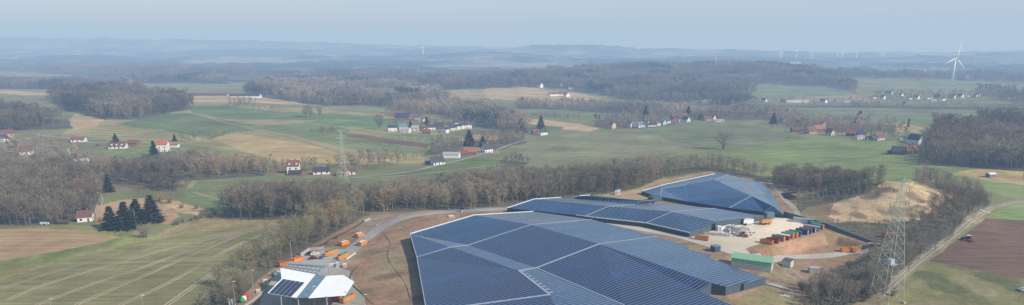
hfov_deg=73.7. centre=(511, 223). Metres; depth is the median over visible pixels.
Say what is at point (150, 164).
woodland
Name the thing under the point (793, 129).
house
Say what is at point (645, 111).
spruce tree
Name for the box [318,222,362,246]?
ditch
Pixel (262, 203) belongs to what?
bare tree
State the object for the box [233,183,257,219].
bare tree
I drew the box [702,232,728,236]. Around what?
beam stack
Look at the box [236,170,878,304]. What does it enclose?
soil
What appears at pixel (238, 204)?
bare tree
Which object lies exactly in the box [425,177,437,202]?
bare tree
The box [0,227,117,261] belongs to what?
field
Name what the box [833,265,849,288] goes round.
bare tree
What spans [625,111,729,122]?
garden trees
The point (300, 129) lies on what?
field
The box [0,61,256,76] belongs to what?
woodland
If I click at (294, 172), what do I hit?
annexe
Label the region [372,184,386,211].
bare tree
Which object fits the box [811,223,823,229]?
skip container
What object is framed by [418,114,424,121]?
farmhouse
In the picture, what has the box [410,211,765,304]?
solar-panel-covered landfill mound
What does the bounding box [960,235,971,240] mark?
tractor
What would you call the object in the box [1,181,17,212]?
bare tree
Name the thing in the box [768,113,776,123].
spruce tree
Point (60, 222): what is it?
timber stack
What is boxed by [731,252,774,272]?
green shed
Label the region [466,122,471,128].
house
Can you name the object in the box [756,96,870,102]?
garden trees
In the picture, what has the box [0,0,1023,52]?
sky
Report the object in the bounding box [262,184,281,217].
bare tree
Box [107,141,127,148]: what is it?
farmhouse
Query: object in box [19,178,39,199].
bare tree
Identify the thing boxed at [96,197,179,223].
field
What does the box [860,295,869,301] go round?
shrub
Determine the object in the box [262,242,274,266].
bare tree
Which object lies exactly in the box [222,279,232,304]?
bare tree
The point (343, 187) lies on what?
woodland
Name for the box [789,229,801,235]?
skip container
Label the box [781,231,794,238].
skip container
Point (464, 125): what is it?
house
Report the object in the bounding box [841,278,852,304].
bare tree
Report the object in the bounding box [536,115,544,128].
spruce tree
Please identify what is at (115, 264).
wheel track
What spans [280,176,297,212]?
bare tree
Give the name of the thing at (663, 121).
house
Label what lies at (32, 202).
bare tree
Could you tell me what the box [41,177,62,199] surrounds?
bare tree
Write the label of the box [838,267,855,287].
bare tree
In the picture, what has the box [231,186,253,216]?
bare tree
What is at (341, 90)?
woodland
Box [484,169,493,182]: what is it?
bare tree
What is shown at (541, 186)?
bare tree
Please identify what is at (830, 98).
field
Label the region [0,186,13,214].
bare tree
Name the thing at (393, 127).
house
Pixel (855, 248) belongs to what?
skip container
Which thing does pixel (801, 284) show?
shrub
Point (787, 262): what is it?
hut
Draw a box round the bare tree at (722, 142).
[713,129,733,148]
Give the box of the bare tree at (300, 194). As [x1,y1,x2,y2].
[294,188,304,214]
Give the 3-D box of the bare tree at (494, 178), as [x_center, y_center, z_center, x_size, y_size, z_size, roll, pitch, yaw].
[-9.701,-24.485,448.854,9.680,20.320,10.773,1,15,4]
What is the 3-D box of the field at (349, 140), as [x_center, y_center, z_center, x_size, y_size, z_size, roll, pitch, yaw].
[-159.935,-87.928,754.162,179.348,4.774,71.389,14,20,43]
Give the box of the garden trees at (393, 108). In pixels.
[376,106,429,118]
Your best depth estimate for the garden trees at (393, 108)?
1176.37 m
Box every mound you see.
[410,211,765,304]
[827,181,952,227]
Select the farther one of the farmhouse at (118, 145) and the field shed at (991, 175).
the farmhouse at (118, 145)
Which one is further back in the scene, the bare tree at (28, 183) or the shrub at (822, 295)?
the bare tree at (28, 183)
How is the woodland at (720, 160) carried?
on the ground at (270, 55)
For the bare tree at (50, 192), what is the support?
on the ground at (270, 55)
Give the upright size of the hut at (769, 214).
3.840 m
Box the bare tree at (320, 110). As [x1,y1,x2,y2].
[315,106,322,114]
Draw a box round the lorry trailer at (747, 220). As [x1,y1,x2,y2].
[742,218,753,224]
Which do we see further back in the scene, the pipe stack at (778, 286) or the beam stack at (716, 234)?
the beam stack at (716, 234)
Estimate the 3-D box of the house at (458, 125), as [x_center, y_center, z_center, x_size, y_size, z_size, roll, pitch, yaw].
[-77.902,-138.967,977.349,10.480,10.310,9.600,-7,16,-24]
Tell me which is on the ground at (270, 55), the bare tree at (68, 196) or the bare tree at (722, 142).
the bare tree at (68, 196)
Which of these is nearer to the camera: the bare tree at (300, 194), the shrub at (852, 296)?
the shrub at (852, 296)
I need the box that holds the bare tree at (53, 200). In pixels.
[48,196,59,219]
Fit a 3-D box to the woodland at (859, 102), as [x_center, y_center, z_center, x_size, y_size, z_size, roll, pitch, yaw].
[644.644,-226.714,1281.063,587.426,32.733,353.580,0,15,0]
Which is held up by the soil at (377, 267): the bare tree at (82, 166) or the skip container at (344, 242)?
the skip container at (344, 242)
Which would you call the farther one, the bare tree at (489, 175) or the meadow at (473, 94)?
the meadow at (473, 94)
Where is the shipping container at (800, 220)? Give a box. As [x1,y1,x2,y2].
[793,217,813,223]
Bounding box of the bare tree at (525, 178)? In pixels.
[517,169,530,193]
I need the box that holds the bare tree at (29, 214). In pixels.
[14,191,38,224]
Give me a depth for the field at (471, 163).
581.37 m
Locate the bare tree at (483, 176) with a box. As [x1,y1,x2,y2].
[478,171,490,183]
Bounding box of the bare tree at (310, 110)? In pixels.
[305,104,316,117]
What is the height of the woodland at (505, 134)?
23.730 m
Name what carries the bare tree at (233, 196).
on the ground at (270, 55)
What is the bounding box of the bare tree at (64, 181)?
[58,175,70,203]
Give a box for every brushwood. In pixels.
[500,152,528,165]
[793,176,878,208]
[826,217,904,239]
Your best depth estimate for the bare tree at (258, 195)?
415.72 m
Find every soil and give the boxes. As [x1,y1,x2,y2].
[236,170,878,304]
[357,204,511,233]
[746,229,868,256]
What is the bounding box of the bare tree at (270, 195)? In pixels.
[262,193,273,219]
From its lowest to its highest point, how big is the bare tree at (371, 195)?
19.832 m
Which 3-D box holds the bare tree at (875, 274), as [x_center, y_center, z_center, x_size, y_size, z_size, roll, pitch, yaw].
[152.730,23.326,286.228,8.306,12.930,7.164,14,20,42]
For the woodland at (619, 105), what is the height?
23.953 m
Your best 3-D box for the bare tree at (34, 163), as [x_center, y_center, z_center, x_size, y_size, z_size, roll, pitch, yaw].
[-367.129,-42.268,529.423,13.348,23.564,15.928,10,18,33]
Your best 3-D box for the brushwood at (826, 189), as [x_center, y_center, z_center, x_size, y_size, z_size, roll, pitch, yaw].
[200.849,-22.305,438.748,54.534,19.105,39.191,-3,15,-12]
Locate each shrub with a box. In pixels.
[798,278,807,290]
[814,297,825,304]
[818,291,826,299]
[825,295,842,304]
[842,291,856,302]
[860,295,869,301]
[862,287,872,296]
[889,285,898,295]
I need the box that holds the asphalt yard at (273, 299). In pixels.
[260,248,365,304]
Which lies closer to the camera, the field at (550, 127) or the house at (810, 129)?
the house at (810, 129)
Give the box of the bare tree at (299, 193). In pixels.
[293,183,307,202]
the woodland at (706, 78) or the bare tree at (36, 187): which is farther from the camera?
the woodland at (706, 78)
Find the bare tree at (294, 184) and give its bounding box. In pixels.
[288,182,304,210]
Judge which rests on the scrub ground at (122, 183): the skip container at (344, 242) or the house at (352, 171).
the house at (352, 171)
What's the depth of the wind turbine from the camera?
2011.12 m
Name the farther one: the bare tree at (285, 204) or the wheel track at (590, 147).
the wheel track at (590, 147)
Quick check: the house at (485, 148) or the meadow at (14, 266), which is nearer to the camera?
the meadow at (14, 266)
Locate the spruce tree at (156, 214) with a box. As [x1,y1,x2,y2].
[138,195,168,223]
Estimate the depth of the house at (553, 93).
1650.85 m
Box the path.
[776,263,813,284]
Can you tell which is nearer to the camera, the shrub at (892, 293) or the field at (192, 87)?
the shrub at (892, 293)
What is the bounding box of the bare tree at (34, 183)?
[25,178,43,201]
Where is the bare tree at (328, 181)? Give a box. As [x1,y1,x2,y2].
[320,176,337,191]
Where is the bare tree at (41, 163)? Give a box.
[32,158,49,173]
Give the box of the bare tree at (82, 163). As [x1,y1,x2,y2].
[73,159,93,173]
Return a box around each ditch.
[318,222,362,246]
[349,267,371,303]
[384,234,410,297]
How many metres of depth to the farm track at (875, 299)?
343.97 m
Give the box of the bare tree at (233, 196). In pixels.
[225,181,240,213]
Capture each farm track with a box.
[94,190,103,217]
[193,113,398,158]
[657,138,715,148]
[663,138,802,157]
[755,154,891,170]
[768,183,800,220]
[804,109,920,110]
[861,200,1023,304]
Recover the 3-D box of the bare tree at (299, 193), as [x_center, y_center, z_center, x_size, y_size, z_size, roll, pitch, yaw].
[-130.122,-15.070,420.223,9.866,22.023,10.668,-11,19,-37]
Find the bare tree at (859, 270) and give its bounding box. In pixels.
[848,262,866,287]
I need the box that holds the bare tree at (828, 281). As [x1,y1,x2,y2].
[823,280,835,299]
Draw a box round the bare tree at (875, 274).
[869,266,884,289]
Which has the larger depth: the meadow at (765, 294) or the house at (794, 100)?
the house at (794, 100)
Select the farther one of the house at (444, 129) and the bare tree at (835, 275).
the house at (444, 129)
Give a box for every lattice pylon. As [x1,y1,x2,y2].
[335,130,348,188]
[867,172,909,304]
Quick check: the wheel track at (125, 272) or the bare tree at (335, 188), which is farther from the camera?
the bare tree at (335, 188)
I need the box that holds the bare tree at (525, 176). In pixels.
[519,173,534,200]
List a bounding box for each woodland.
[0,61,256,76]
[0,73,130,88]
[0,97,63,130]
[0,133,90,169]
[0,151,103,225]
[44,78,194,118]
[87,147,271,190]
[129,67,231,82]
[192,189,365,304]
[218,176,354,216]
[243,75,532,131]
[250,67,483,87]
[263,149,423,174]
[346,151,663,212]
[424,129,526,153]
[441,58,858,104]
[515,96,702,114]
[589,109,682,128]
[662,150,768,177]
[682,99,1023,109]
[692,102,904,130]
[771,162,887,191]
[802,181,995,304]
[837,66,1023,81]
[911,164,983,193]
[917,106,1023,168]
[976,82,1023,102]
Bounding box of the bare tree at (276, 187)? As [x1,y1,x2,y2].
[270,180,281,209]
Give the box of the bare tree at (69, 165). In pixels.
[64,161,75,176]
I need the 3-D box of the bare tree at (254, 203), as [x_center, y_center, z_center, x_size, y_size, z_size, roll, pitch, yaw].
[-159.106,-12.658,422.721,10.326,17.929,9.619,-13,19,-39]
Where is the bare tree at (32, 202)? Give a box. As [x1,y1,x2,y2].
[25,197,37,221]
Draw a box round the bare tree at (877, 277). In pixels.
[869,266,885,293]
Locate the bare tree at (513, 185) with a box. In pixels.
[505,175,518,202]
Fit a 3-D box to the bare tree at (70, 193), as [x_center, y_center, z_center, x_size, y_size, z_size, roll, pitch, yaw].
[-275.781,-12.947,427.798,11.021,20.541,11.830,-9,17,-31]
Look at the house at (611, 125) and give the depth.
990.03 m
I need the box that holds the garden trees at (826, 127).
[767,114,908,138]
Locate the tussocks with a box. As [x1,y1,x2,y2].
[850,183,936,220]
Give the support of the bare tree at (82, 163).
on the ground at (270, 55)
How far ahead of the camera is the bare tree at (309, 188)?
418.44 m
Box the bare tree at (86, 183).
[72,178,91,199]
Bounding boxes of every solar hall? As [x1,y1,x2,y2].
[507,195,763,236]
[641,172,783,217]
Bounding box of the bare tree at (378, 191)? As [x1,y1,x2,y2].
[373,183,382,208]
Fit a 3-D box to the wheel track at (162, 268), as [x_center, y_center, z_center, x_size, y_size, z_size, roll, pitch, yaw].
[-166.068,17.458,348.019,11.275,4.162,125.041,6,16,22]
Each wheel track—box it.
[0,223,301,289]
[5,224,270,299]
[34,232,240,304]
[74,226,272,304]
[79,125,198,143]
[118,228,279,304]
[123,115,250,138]
[164,269,220,304]
[319,140,414,151]
[348,164,502,178]
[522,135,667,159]
[664,129,784,144]
[713,142,905,173]
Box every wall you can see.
[244,288,267,304]
[300,246,323,255]
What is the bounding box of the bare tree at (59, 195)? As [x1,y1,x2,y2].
[47,184,67,215]
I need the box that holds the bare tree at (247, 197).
[235,182,255,210]
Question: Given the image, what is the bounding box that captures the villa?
[286,158,299,173]
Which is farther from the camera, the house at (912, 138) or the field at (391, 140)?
the field at (391, 140)
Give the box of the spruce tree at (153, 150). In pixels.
[148,141,159,155]
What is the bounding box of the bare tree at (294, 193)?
[288,179,307,212]
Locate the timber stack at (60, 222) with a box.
[53,221,68,223]
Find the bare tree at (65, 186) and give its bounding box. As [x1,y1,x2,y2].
[57,182,72,197]
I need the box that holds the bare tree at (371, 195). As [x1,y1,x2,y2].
[365,185,379,211]
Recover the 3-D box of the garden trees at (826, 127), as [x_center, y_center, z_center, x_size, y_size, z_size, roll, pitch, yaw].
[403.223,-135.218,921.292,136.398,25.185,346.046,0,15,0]
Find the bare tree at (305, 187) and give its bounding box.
[297,184,313,203]
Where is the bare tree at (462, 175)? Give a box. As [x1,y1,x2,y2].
[455,171,469,186]
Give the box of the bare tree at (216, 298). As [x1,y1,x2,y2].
[209,287,220,304]
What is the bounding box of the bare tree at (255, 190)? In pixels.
[245,179,263,215]
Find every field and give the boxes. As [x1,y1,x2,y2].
[0,72,72,77]
[0,90,55,95]
[0,224,296,304]
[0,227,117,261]
[49,76,165,81]
[61,104,500,163]
[65,114,103,128]
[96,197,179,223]
[150,81,247,92]
[180,175,318,207]
[189,105,384,119]
[191,96,311,104]
[213,132,401,164]
[247,121,351,137]
[267,103,391,112]
[305,135,423,152]
[313,118,427,129]
[336,158,518,198]
[344,133,429,147]
[363,133,462,143]
[481,86,616,103]
[505,108,624,120]
[524,123,562,130]
[525,118,598,131]
[637,122,803,147]
[658,138,1023,199]
[726,110,1021,123]
[749,85,851,96]
[794,95,892,105]
[852,77,987,99]
[891,78,1023,89]
[930,217,1023,276]
[987,203,1023,219]
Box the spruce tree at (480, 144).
[477,136,485,147]
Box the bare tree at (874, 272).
[869,263,883,285]
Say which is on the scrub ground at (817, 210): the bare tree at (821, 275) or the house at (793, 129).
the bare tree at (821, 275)
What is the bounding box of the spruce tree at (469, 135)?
[462,130,475,146]
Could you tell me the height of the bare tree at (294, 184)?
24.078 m
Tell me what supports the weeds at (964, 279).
on the meadow at (937, 291)
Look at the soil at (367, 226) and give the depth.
412.26 m
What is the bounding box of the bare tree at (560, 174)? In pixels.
[557,170,568,196]
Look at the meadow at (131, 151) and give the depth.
673.60 m
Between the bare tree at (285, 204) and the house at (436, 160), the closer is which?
the bare tree at (285, 204)
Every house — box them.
[0,128,14,136]
[0,133,7,141]
[19,145,33,154]
[70,136,87,141]
[76,208,93,221]
[312,165,329,174]
[336,164,349,175]
[349,168,355,174]
[387,124,396,130]
[398,123,406,129]
[400,127,410,132]
[411,125,418,130]
[419,124,426,130]
[422,128,430,133]
[427,123,435,129]
[429,154,444,164]
[434,121,443,128]
[441,127,448,132]
[448,125,456,130]
[454,123,461,129]
[458,150,467,155]
[459,123,466,128]
[463,146,475,154]
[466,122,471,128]
[480,143,492,152]
[531,128,537,133]
[537,128,547,134]
[548,92,558,95]
[608,121,615,128]
[627,120,632,126]
[636,121,644,127]
[647,122,656,126]
[658,119,666,124]
[681,116,689,121]
[702,115,712,120]
[785,100,801,101]
[790,126,802,131]
[802,125,816,133]
[813,124,825,131]
[825,128,834,135]
[845,128,856,136]
[854,134,864,138]
[856,128,865,135]
[871,130,884,140]
[891,145,906,154]
[900,144,917,153]
[906,133,923,144]
[948,94,955,98]
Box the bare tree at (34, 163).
[28,158,41,174]
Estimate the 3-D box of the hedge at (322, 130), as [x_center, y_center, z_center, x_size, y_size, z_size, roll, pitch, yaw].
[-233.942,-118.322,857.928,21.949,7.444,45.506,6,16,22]
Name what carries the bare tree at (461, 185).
on the ground at (270, 55)
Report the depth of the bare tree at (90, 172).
483.13 m
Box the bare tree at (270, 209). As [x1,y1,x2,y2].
[264,192,277,218]
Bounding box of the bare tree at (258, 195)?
[252,185,271,218]
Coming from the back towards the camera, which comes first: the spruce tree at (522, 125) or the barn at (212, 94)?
the barn at (212, 94)
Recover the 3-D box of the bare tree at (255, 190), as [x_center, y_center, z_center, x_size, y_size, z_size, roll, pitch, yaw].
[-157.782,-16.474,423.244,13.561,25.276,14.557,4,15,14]
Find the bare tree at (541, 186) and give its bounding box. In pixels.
[535,174,548,197]
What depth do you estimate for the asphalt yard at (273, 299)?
291.47 m
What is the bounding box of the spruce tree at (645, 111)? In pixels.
[640,106,647,118]
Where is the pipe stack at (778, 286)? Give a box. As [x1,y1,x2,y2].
[766,283,788,288]
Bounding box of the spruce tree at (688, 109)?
[686,106,692,116]
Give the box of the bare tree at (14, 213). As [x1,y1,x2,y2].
[1,194,24,225]
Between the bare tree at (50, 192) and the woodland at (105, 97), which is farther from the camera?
the woodland at (105, 97)
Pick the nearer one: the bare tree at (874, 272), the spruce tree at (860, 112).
the bare tree at (874, 272)
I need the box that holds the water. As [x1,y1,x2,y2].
[782,192,796,199]
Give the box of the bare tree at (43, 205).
[36,195,50,224]
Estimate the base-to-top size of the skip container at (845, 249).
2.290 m
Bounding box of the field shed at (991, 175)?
[985,172,995,177]
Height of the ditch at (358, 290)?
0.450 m
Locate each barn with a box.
[127,140,140,145]
[190,93,229,96]
[229,94,261,97]
[390,110,403,116]
[394,112,410,119]
[442,152,459,157]
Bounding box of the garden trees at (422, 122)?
[378,117,478,131]
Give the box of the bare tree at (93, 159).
[83,156,103,179]
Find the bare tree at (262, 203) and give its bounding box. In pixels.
[255,188,266,215]
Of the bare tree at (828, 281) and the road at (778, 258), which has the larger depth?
the road at (778, 258)
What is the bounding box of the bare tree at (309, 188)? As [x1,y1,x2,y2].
[298,181,319,214]
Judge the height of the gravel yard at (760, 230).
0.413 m
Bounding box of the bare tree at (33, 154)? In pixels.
[31,150,46,164]
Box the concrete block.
[716,225,721,230]
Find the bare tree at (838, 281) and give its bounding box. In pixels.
[830,277,844,301]
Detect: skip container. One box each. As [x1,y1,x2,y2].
[278,259,292,266]
[291,256,302,261]
[325,248,337,255]
[331,296,340,301]
[338,251,348,259]
[339,239,349,245]
[339,293,354,302]
[354,231,363,237]
[357,239,366,245]
[695,234,708,240]
[760,238,773,244]
[766,237,779,243]
[771,234,784,241]
[777,233,789,239]
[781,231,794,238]
[785,230,798,237]
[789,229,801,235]
[795,228,808,234]
[799,227,811,233]
[803,225,815,232]
[807,224,819,230]
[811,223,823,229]
[840,247,851,251]
[850,246,863,251]
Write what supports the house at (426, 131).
on the field at (111, 123)
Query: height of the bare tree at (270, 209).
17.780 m
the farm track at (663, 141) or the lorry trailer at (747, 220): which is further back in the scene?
the farm track at (663, 141)
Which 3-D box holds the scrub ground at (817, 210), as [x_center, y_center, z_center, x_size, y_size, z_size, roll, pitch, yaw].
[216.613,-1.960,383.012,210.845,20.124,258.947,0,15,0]
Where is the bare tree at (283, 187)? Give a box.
[274,178,290,200]
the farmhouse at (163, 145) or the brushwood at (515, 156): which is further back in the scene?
the farmhouse at (163, 145)
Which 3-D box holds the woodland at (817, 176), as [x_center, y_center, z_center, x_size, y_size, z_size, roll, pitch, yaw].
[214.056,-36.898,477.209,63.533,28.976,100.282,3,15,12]
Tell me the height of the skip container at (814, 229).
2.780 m
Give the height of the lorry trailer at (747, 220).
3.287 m
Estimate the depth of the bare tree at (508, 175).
461.60 m
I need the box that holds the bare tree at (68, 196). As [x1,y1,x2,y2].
[63,192,75,220]
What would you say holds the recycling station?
on the asphalt yard at (273, 299)
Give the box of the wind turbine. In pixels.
[945,43,964,80]
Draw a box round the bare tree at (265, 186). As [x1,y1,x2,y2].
[257,179,272,211]
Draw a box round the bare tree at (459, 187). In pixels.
[452,180,465,198]
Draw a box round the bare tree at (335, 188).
[331,186,342,210]
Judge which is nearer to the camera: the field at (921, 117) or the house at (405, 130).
the house at (405, 130)
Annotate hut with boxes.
[710,244,720,251]
[764,211,774,218]
[782,257,793,267]
[808,266,820,273]
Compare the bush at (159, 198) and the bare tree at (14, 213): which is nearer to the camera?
the bare tree at (14, 213)
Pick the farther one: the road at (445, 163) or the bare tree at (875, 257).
the road at (445, 163)
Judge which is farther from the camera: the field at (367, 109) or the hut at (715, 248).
the field at (367, 109)
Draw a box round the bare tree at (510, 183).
[505,173,514,201]
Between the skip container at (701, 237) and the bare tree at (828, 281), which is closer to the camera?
the bare tree at (828, 281)
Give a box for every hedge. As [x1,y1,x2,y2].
[178,128,222,140]
[222,102,286,109]
[227,96,255,105]
[311,127,340,132]
[524,111,580,117]
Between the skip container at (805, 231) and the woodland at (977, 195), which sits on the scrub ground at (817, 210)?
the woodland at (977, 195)
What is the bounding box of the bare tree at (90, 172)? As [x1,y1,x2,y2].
[80,170,103,197]
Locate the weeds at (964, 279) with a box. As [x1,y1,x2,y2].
[900,267,1021,304]
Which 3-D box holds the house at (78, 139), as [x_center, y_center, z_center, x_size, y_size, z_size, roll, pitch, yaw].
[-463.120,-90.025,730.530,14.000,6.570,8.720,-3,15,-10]
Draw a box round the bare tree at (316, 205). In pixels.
[307,199,322,220]
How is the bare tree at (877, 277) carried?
on the scrub ground at (817, 210)
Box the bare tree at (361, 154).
[357,149,363,159]
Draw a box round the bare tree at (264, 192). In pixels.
[254,184,271,214]
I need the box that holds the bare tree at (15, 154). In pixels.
[13,153,22,164]
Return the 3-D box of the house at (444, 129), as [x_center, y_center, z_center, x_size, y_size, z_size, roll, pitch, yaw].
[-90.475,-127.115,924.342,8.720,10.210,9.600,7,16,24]
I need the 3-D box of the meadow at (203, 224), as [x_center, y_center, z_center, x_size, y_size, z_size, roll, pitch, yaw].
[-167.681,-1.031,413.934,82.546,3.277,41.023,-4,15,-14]
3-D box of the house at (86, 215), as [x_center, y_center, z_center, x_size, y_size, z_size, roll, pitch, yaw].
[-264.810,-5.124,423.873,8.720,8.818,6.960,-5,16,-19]
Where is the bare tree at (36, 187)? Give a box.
[26,180,49,210]
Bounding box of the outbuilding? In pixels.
[169,143,179,146]
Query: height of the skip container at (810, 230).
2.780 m
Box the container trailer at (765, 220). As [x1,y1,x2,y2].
[759,218,771,224]
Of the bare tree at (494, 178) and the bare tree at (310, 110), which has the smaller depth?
the bare tree at (494, 178)
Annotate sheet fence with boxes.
[783,211,874,242]
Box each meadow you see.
[0,224,165,279]
[80,145,188,159]
[154,216,300,237]
[444,90,491,100]
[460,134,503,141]
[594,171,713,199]
[737,280,802,304]
[861,122,923,132]
[879,261,1023,304]
[953,169,1023,184]
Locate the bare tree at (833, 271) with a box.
[827,266,840,280]
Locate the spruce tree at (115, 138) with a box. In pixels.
[111,134,119,141]
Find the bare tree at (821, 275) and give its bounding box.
[812,267,827,285]
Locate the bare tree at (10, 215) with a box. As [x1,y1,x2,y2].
[0,192,15,225]
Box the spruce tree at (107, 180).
[101,174,115,191]
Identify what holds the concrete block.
on the gravel yard at (760, 230)
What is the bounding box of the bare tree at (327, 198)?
[321,183,333,201]
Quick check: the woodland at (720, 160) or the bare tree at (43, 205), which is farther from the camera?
the woodland at (720, 160)
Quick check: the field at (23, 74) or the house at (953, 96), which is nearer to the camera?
the house at (953, 96)
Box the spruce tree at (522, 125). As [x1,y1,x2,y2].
[515,118,527,132]
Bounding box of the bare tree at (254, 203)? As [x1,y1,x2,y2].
[248,192,261,216]
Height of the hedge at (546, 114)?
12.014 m
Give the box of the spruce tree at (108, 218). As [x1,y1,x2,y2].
[97,206,119,231]
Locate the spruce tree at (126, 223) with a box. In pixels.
[109,201,139,232]
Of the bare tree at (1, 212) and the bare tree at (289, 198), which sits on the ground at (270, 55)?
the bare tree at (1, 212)
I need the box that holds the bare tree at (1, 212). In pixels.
[0,202,6,224]
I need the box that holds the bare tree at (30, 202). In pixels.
[22,192,37,218]
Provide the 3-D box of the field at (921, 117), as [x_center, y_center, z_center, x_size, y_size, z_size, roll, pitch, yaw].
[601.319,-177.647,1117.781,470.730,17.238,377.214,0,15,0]
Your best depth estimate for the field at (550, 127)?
1029.16 m
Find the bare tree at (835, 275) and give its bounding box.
[831,272,845,299]
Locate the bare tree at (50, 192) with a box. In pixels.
[42,187,56,198]
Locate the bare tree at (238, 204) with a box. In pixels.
[227,186,249,220]
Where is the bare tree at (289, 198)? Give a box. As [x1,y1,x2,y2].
[282,192,294,213]
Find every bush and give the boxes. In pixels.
[134,223,151,237]
[155,192,164,201]
[165,193,173,202]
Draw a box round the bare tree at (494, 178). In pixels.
[492,174,501,200]
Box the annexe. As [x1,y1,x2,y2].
[288,170,301,175]
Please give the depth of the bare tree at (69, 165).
510.02 m
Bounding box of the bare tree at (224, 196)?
[220,187,233,216]
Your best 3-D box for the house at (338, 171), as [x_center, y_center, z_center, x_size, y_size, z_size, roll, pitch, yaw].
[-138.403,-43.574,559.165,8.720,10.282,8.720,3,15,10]
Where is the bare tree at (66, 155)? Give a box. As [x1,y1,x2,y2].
[58,150,73,161]
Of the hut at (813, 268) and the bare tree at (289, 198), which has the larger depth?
the bare tree at (289, 198)
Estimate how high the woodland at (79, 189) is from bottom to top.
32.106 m
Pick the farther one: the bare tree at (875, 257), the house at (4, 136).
the house at (4, 136)
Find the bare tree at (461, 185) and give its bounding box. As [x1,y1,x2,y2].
[455,176,469,202]
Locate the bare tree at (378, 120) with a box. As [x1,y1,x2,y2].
[374,117,383,129]
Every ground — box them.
[0,37,1023,304]
[0,136,356,191]
[161,200,203,214]
[777,182,989,304]
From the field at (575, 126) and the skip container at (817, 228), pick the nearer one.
the skip container at (817, 228)
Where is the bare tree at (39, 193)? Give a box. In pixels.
[36,186,47,215]
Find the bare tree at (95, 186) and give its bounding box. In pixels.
[84,173,104,203]
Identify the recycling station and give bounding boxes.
[268,262,353,304]
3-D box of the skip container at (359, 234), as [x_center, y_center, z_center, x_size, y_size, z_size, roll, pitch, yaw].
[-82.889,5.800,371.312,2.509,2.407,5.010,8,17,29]
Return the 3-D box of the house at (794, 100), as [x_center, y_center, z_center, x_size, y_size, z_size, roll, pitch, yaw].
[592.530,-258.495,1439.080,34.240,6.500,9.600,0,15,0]
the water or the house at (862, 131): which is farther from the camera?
the house at (862, 131)
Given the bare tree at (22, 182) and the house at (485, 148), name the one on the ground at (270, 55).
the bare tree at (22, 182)
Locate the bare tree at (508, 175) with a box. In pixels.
[499,167,512,196]
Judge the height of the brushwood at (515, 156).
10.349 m
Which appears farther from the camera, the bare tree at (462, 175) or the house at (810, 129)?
the house at (810, 129)
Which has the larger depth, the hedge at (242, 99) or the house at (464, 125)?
the hedge at (242, 99)
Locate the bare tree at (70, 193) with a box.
[61,188,77,217]
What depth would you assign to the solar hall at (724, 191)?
447.91 m
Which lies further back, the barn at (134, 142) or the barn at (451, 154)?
the barn at (134, 142)
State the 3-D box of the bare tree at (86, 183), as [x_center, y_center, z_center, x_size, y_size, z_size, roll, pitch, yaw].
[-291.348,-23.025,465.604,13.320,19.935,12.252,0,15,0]
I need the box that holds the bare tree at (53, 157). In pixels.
[46,154,58,166]
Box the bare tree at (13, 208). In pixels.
[0,193,19,223]
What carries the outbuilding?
on the ground at (270, 55)
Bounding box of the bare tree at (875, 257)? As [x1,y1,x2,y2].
[866,251,884,266]
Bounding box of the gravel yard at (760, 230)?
[691,218,823,253]
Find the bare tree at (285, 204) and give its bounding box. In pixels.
[273,189,295,217]
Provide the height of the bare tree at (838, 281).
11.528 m
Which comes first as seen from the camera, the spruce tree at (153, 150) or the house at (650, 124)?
the spruce tree at (153, 150)
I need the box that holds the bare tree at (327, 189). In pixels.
[314,183,333,208]
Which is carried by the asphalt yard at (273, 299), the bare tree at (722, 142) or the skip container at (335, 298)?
the skip container at (335, 298)
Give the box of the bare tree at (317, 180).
[310,175,324,205]
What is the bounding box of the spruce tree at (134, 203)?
[123,199,154,228]
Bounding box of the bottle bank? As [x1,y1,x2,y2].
[239,297,244,302]
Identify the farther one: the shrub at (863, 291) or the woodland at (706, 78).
the woodland at (706, 78)
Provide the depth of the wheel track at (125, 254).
357.90 m
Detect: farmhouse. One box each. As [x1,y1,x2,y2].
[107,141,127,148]
[156,139,169,151]
[412,114,419,119]
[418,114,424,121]
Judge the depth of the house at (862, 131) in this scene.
797.72 m
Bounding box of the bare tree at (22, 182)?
[15,174,27,203]
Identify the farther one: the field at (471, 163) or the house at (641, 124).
the house at (641, 124)
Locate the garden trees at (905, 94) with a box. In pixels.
[863,88,983,102]
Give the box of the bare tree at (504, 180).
[497,177,509,201]
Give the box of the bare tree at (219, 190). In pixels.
[214,186,227,212]
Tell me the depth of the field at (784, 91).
1723.63 m
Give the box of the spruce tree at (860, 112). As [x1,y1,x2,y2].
[853,111,862,122]
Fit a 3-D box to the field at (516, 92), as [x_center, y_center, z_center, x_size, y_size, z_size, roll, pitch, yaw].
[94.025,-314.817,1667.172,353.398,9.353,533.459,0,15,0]
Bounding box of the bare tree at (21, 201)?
[11,196,29,225]
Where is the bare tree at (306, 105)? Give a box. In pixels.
[301,104,309,117]
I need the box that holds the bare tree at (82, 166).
[75,162,94,180]
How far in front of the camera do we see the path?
322.79 m
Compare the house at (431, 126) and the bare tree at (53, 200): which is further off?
the house at (431, 126)
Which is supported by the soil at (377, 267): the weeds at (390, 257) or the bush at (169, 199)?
the weeds at (390, 257)
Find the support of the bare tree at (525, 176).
on the ground at (270, 55)
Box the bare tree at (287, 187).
[286,177,298,212]
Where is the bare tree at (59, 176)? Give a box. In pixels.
[52,169,68,195]
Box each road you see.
[39,135,111,142]
[327,208,506,267]
[352,138,535,177]
[607,223,868,261]
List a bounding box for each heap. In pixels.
[713,225,757,238]
[735,230,748,237]
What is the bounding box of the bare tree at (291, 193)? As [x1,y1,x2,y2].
[284,185,298,210]
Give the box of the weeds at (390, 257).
[346,214,425,298]
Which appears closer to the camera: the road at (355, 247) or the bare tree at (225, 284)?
the bare tree at (225, 284)

